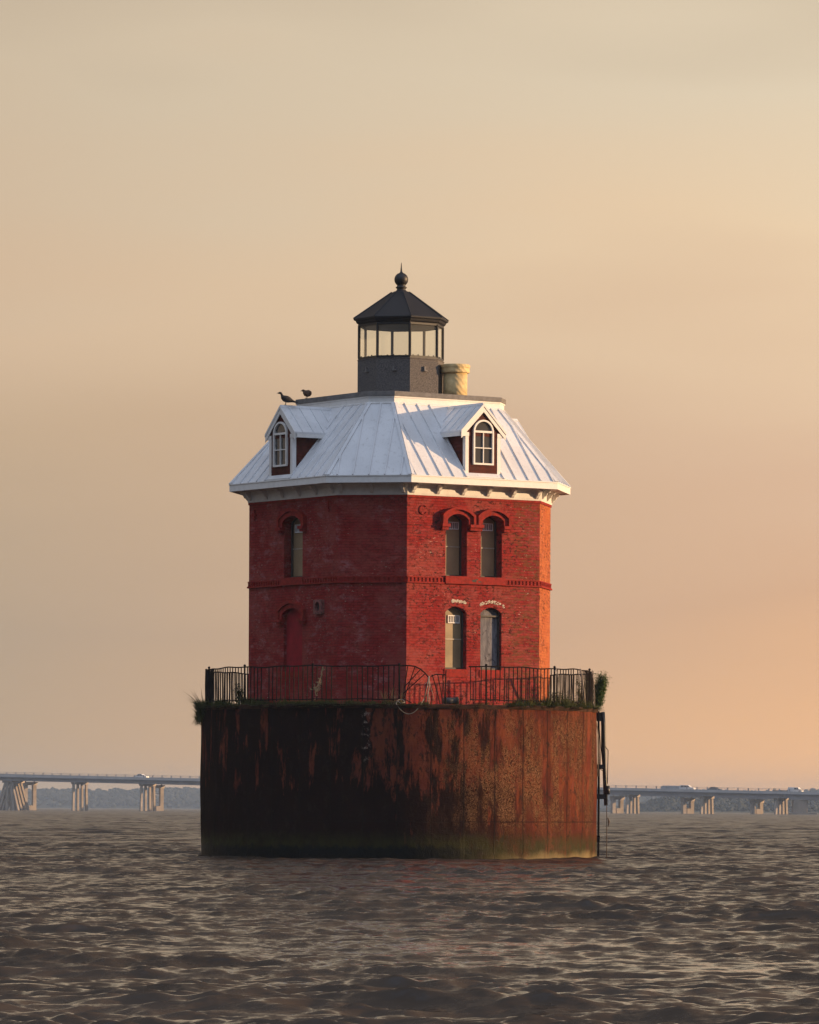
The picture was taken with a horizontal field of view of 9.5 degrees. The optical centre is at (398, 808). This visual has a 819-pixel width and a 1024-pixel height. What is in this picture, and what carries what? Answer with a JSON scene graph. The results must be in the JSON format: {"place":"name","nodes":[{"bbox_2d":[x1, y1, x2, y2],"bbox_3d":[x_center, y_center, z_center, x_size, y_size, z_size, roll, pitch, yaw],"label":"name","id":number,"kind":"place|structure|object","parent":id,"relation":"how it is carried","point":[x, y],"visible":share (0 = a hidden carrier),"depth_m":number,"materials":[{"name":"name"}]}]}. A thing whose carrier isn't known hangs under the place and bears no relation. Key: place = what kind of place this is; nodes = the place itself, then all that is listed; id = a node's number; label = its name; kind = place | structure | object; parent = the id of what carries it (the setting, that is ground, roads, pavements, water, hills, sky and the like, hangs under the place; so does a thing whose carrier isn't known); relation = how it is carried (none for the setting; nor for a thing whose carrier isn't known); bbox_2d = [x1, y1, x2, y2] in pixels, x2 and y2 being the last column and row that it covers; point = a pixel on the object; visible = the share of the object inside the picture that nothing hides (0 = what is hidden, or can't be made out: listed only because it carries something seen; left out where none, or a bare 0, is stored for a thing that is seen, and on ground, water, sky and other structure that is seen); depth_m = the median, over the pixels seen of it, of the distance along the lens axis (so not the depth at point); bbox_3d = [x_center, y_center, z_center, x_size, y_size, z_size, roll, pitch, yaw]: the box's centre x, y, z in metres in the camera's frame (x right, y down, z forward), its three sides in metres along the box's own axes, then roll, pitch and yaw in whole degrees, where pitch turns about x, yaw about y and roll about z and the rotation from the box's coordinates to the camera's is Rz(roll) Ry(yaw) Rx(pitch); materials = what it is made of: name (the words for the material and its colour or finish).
{"place":"outdoors","nodes":[
{"label":"outdoors","id":0,"kind":"place"},
{"bbox_2d":[192,695,604,711],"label":"grass","id":1,"kind":"structure","parent":0,"point":[567,704],"depth_m":129.14,"materials":[{"name":"green plant"}]},
{"bbox_2d":[548,691,570,702],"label":"weed","id":2,"kind":"object","parent":1,"relation":"on","point":[558,696],"visible":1,"depth_m":130.22,"materials":[{"name":"green plant"}]},
{"bbox_2d":[0,786,818,808],"bbox_3d":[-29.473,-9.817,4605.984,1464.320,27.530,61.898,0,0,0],"label":"woods","id":3,"kind":"object","parent":0,"point":[115,796],"visible":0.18,"depth_m":4594.42,"materials":[{"name":"soil"}]},
{"bbox_2d":[0,808,818,1023],"bbox_3d":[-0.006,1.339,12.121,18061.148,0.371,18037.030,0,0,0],"label":"water","id":4,"kind":"structure","parent":0,"point":[122,916],"depth_m":52.01,"materials":[{"name":"grey liquid"}]},
{"bbox_2d":[200,704,599,859],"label":"caisson","id":5,"kind":"object","parent":4,"relation":"in","point":[436,781],"visible":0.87,"depth_m":128.34,"materials":[{"name":"metal"}]},
{"bbox_2d":[187,690,210,726],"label":"grass tuft","id":6,"kind":"object","parent":5,"relation":"on","point":[199,715],"visible":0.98,"depth_m":132.16,"materials":[{"name":"green plant"}]},
{"bbox_2d":[234,683,242,703],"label":"weed","id":7,"kind":"object","parent":5,"relation":"on","point":[239,694],"visible":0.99,"depth_m":130.91,"materials":[{"name":"green plant"}]},
{"bbox_2d":[379,686,412,703],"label":"dry grass","id":8,"kind":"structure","parent":5,"relation":"on","point":[401,696],"depth_m":127.89,"materials":[{"name":"brown plant"}]},
{"bbox_2d":[205,663,592,704],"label":"railing","id":9,"kind":"object","parent":5,"relation":"on","point":[209,684],"visible":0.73,"depth_m":129.24,"materials":[{"name":"black metal"}]},
{"bbox_2d":[310,667,324,699],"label":"dried vine","id":10,"kind":"object","parent":9,"relation":"hanging from","point":[318,685],"visible":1,"depth_m":128.18,"materials":[{"name":"brown plant"}]},
{"bbox_2d":[396,677,428,713],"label":"rope","id":11,"kind":"object","parent":9,"relation":"hanging from","point":[404,701],"visible":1,"depth_m":127.70,"materials":[{"name":"beige fabric"}]},
{"bbox_2d":[423,676,433,703],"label":"rope","id":12,"kind":"object","parent":9,"relation":"hanging from","point":[428,691],"visible":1,"depth_m":127.80,"materials":[{"name":"beige fabric"}]},
{"bbox_2d":[554,668,560,702],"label":"rope","id":13,"kind":"object","parent":9,"relation":"hanging from","point":[558,683],"visible":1,"depth_m":129.78,"materials":[{"name":"beige fabric"}]},
{"bbox_2d":[579,669,585,704],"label":"rope","id":14,"kind":"object","parent":9,"relation":"hanging from","point":[581,675],"visible":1,"depth_m":130.96,"materials":[{"name":"beige fabric"}]},
{"bbox_2d":[591,670,598,775],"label":"rope","id":15,"kind":"object","parent":9,"relation":"hanging from","point":[596,721],"visible":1,"depth_m":132.45,"materials":[{"name":"brown fabric"}]},
{"bbox_2d":[229,263,570,704],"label":"lighthouse","id":16,"kind":"object","parent":5,"relation":"on","point":[400,506],"visible":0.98,"depth_m":130.22,"materials":[{"name":"red brick"}]},
{"bbox_2d":[278,392,297,404],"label":"bird","id":17,"kind":"object","parent":16,"relation":"on","point":[286,399],"visible":1,"depth_m":130.87},
{"bbox_2d":[286,609,301,671],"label":"bricked up window","id":18,"kind":"structure","parent":16,"relation":"in","point":[293,641],"depth_m":131.16,"materials":[{"name":"brick"}]},
{"bbox_2d":[291,518,302,576],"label":"window","id":19,"kind":"structure","parent":16,"relation":"in","point":[296,536],"depth_m":131.39,"materials":[{"name":"grey glass"}]},
{"bbox_2d":[300,389,311,398],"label":"bird","id":20,"kind":"object","parent":16,"relation":"on","point":[307,393],"visible":1,"depth_m":132.72},
{"bbox_2d":[446,515,461,575],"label":"window","id":21,"kind":"structure","parent":16,"relation":"in","point":[453,535],"depth_m":130.14,"materials":[{"name":"grey glass"}]},
{"bbox_2d":[445,607,462,668],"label":"window","id":22,"kind":"structure","parent":16,"relation":"in","point":[453,616],"depth_m":130.04,"materials":[{"name":"white plastic"}]},
{"bbox_2d":[481,516,495,577],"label":"window","id":23,"kind":"structure","parent":16,"relation":"in","point":[488,533],"depth_m":130.81,"materials":[{"name":"grey glass"}]},
{"bbox_2d":[480,608,499,669],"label":"window","id":24,"kind":"structure","parent":16,"relation":"in","point":[490,618],"depth_m":130.62,"materials":[{"name":"white wood"}]},
{"bbox_2d":[443,697,458,703],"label":"metal duct","id":25,"kind":"object","parent":5,"relation":"on","point":[450,700],"visible":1,"depth_m":128.23,"materials":[{"name":"grey metal"}]},
{"bbox_2d":[575,679,587,701],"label":"weed","id":26,"kind":"object","parent":5,"relation":"on","point":[579,696],"visible":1,"depth_m":131.30,"materials":[{"name":"green plant"}]},
{"bbox_2d":[596,712,609,805],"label":"ladder","id":27,"kind":"object","parent":5,"relation":"attached to","point":[606,792],"visible":1,"depth_m":132.54,"materials":[{"name":"black metal"}]},
{"bbox_2d":[606,804,609,856],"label":"rope","id":28,"kind":"object","parent":27,"relation":"hanging from","point":[606,828],"visible":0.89,"depth_m":132.51,"materials":[{"name":"grey fabric"}]},
{"bbox_2d":[593,670,612,708],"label":"shrub","id":29,"kind":"object","parent":5,"relation":"on","point":[600,684],"visible":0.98,"depth_m":133.04,"materials":[{"name":"green plant"}]},
{"bbox_2d":[598,713,608,783],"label":"cable","id":30,"kind":"object","parent":5,"relation":"attached to","point":[600,753],"visible":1,"depth_m":132.40,"materials":[{"name":"black metal"}]},
{"bbox_2d":[0,772,818,813],"bbox_3d":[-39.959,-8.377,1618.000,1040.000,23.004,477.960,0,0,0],"label":"bridge","id":31,"kind":"structure","parent":4,"relation":"in","point":[13,785],"depth_m":1630.74,"materials":[{"name":"concrete"}]},
{"bbox_2d":[661,786,678,788],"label":"trailer","id":32,"kind":"object","parent":31,"relation":"on","point":[670,787],"visible":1,"depth_m":1557.96,"materials":[{"name":"grey paint"}]},
{"bbox_2d":[679,785,695,788],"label":"car","id":33,"kind":"object","parent":31,"relation":"on","point":[684,786],"visible":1,"depth_m":1556.17,"materials":[{"name":"white paint"}]},
{"bbox_2d":[788,787,803,791],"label":"van","id":34,"kind":"object","parent":31,"relation":"on","point":[795,789],"visible":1,"depth_m":1541.27,"materials":[{"name":"white paint"}]},
{"bbox_2d":[13,774,818,813],"bbox_3d":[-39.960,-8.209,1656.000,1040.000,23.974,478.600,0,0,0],"label":"bridge","id":35,"kind":"structure","parent":4,"relation":"in","point":[799,805],"depth_m":1597.32,"materials":[{"name":"concrete"}]},
{"bbox_2d":[0,0,818,797],"label":"sky","id":36,"kind":"structure","parent":0,"point":[609,209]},
{"bbox_2d":[600,797,818,812],"bbox_3d":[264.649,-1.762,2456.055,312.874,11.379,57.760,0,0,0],"label":"woods","id":37,"kind":"object","parent":0,"point":[674,803],"visible":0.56,"depth_m":2440.09,"materials":[{"name":"soil"}]}
]}

